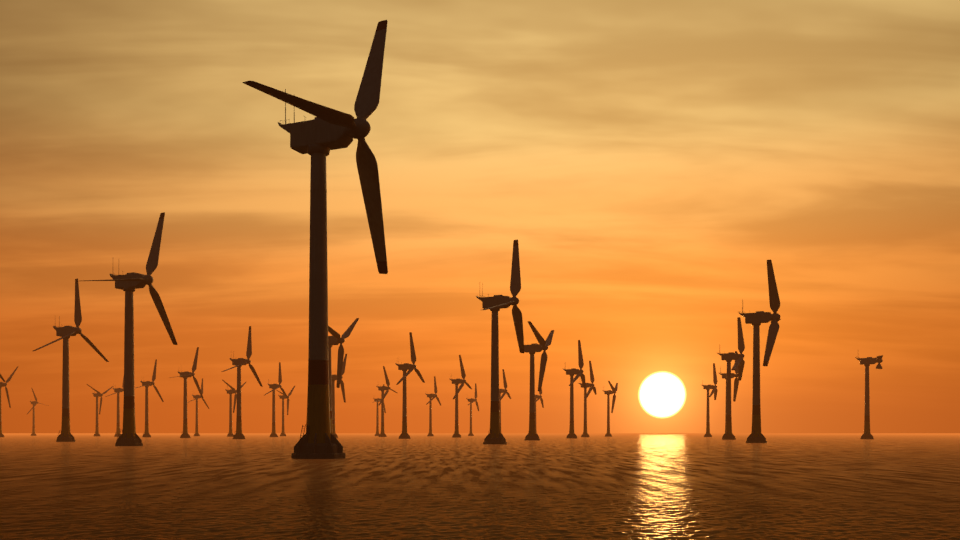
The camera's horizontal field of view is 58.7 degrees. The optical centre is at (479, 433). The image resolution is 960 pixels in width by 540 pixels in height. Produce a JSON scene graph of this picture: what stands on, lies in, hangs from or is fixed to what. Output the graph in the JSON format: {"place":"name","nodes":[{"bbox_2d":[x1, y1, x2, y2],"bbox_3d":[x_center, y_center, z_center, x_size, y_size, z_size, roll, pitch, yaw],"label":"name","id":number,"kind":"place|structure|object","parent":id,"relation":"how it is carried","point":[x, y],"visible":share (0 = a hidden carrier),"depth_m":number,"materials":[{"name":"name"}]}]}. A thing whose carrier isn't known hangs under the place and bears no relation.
{"place":"outdoors","nodes":[
{"label":"outdoors","id":0,"kind":"place"},
{"bbox_2d":[0,433,959,539],"bbox_3d":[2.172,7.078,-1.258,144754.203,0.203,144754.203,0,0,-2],"label":"sea","id":1,"kind":"structure","parent":0,"point":[593,486],"depth_m":110.65,"materials":[{"name":"liquid"}]},
{"bbox_2d":[0,366,17,436],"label":"wind turbine","id":2,"kind":"object","parent":1,"relation":"in","point":[2,384],"visible":1,"depth_m":1472.60,"materials":[{"name":"paint"}]},
{"bbox_2d":[27,389,47,435],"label":"wind turbine","id":3,"kind":"object","parent":1,"relation":"in","point":[33,403],"visible":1,"depth_m":2348.75,"materials":[{"name":"paint"}]},
{"bbox_2d":[33,278,108,441],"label":"wind turbine","id":4,"kind":"object","parent":1,"relation":"in","point":[64,333],"visible":1,"depth_m":701.11,"materials":[{"name":"paint"}]},
{"bbox_2d":[87,384,112,435],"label":"wind turbine","id":5,"kind":"object","parent":1,"relation":"in","point":[97,394],"visible":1,"depth_m":1869.59,"materials":[{"name":"paint"}]},
{"bbox_2d":[105,377,123,436],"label":"wind turbine","id":6,"kind":"object","parent":1,"relation":"in","point":[117,391],"visible":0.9,"depth_m":1665.20,"materials":[{"name":"paint"}]},
{"bbox_2d":[83,212,176,445],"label":"wind turbine","id":7,"kind":"object","parent":1,"relation":"in","point":[128,283],"visible":0.98,"depth_m":469.64,"materials":[{"name":"paint"}]},
{"bbox_2d":[136,359,163,436],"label":"wind turbine","id":8,"kind":"object","parent":1,"relation":"in","point":[146,384],"visible":0.92,"depth_m":1443.96,"materials":[{"name":"paint"}]},
{"bbox_2d":[170,347,202,437],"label":"wind turbine","id":9,"kind":"object","parent":1,"relation":"in","point":[185,375],"visible":1,"depth_m":1221.12,"materials":[{"name":"paint"}]},
{"bbox_2d":[189,378,208,435],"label":"wind turbine","id":10,"kind":"object","parent":1,"relation":"in","point":[196,397],"visible":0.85,"depth_m":1963.51,"materials":[{"name":"paint"}]},
{"bbox_2d":[222,380,245,436],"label":"wind turbine","id":11,"kind":"object","parent":1,"relation":"in","point":[232,390],"visible":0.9,"depth_m":1720.19,"materials":[{"name":"paint"}]},
{"bbox_2d":[222,326,262,438],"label":"wind turbine","id":12,"kind":"object","parent":1,"relation":"in","point":[238,363],"visible":1,"depth_m":1002.98,"materials":[{"name":"paint"}]},
{"bbox_2d":[265,362,289,436],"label":"wind turbine","id":13,"kind":"object","parent":1,"relation":"in","point":[274,387],"visible":1,"depth_m":1521.51,"materials":[{"name":"paint"}]},
{"bbox_2d":[277,386,294,435],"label":"wind turbine","id":14,"kind":"object","parent":1,"relation":"in","point":[283,397],"visible":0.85,"depth_m":1974.95,"materials":[{"name":"paint"}]},
{"bbox_2d":[242,20,387,458],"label":"wind turbine","id":15,"kind":"object","parent":1,"relation":"on","point":[321,134],"visible":1,"depth_m":237.87,"materials":[{"name":"paint"}]},
{"bbox_2d":[332,354,346,437],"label":"wind turbine","id":16,"kind":"object","parent":1,"relation":"in","point":[334,377],"visible":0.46,"depth_m":1285.52,"materials":[{"name":"paint"}]},
{"bbox_2d":[328,318,358,437],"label":"wind turbine","id":17,"kind":"object","parent":1,"relation":"in","point":[334,339],"visible":0.54,"depth_m":774.97,"materials":[{"name":"paint"}]},
{"bbox_2d":[373,384,385,435],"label":"wind turbine","id":18,"kind":"object","parent":1,"relation":"in","point":[377,400],"visible":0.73,"depth_m":2154.11,"materials":[{"name":"paint"}]},
{"bbox_2d":[376,366,396,436],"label":"wind turbine","id":19,"kind":"object","parent":1,"relation":"in","point":[383,396],"visible":1,"depth_m":1594.61,"materials":[{"name":"paint"}]},
{"bbox_2d":[395,332,424,438],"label":"wind turbine","id":20,"kind":"object","parent":1,"relation":"in","point":[404,367],"visible":1,"depth_m":1076.70,"materials":[{"name":"paint"}]},
{"bbox_2d":[425,376,440,435],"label":"wind turbine","id":21,"kind":"object","parent":1,"relation":"in","point":[430,396],"visible":1,"depth_m":1901.24,"materials":[{"name":"paint"}]},
{"bbox_2d":[450,355,471,437],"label":"wind turbine","id":22,"kind":"object","parent":1,"relation":"in","point":[456,382],"visible":1,"depth_m":1378.39,"materials":[{"name":"paint"}]},
{"bbox_2d":[466,383,478,435],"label":"wind turbine","id":23,"kind":"object","parent":1,"relation":"in","point":[471,400],"visible":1,"depth_m":2160.79,"materials":[{"name":"paint"}]},
{"bbox_2d":[476,239,523,443],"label":"wind turbine","id":24,"kind":"object","parent":1,"relation":"in","point":[494,304],"visible":1,"depth_m":545.44,"materials":[{"name":"paint"}]},
{"bbox_2d":[499,369,510,434],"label":"wind turbine","id":25,"kind":"object","parent":1,"relation":"in","point":[504,391],"visible":0.6,"depth_m":1689.71,"materials":[{"name":"paint"}]},
{"bbox_2d":[524,321,553,439],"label":"wind turbine","id":26,"kind":"object","parent":1,"relation":"in","point":[532,349],"visible":0.88,"depth_m":840.04,"materials":[{"name":"paint"}]},
{"bbox_2d":[535,388,543,434],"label":"wind turbine","id":27,"kind":"object","parent":1,"relation":"in","point":[539,396],"visible":0.58,"depth_m":1962.77,"materials":[{"name":"paint"}]},
{"bbox_2d":[563,340,585,437],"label":"wind turbine","id":28,"kind":"object","parent":1,"relation":"in","point":[572,372],"visible":1,"depth_m":1162.97,"materials":[{"name":"paint"}]},
{"bbox_2d":[578,361,596,436],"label":"wind turbine","id":29,"kind":"object","parent":1,"relation":"on","point":[586,395],"visible":0.88,"depth_m":1493.37,"materials":[{"name":"paint"}]},
{"bbox_2d":[602,381,617,436],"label":"wind turbine","id":30,"kind":"object","parent":1,"relation":"in","point":[608,393],"visible":1,"depth_m":1751.17,"materials":[{"name":"paint"}]},
{"bbox_2d":[702,363,717,436],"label":"wind turbine","id":31,"kind":"object","parent":1,"relation":"in","point":[714,391],"visible":1,"depth_m":1549.00,"materials":[{"name":"paint"}]},
{"bbox_2d":[719,351,738,432],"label":"wind turbine","id":32,"kind":"object","parent":1,"relation":"in","point":[736,381],"visible":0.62,"depth_m":1245.66,"materials":[{"name":"paint"}]},
{"bbox_2d":[717,317,744,439],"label":"wind turbine","id":33,"kind":"object","parent":1,"relation":"in","point":[728,357],"visible":1,"depth_m":931.98,"materials":[{"name":"paint"}]},
{"bbox_2d":[738,259,780,442],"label":"wind turbine","id":34,"kind":"object","parent":1,"relation":"in","point":[756,320],"visible":1,"depth_m":617.02,"materials":[{"name":"paint"}]},
{"bbox_2d":[855,355,882,438],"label":"wind turbine","id":35,"kind":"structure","parent":1,"relation":"in","point":[866,363],"depth_m":990.02,"materials":[{"name":"paint"}]},
{"bbox_2d":[0,0,959,432],"label":"sky","id":36,"kind":"structure","parent":0,"point":[647,162],"materials":[{"name":"orange"}]}
]}

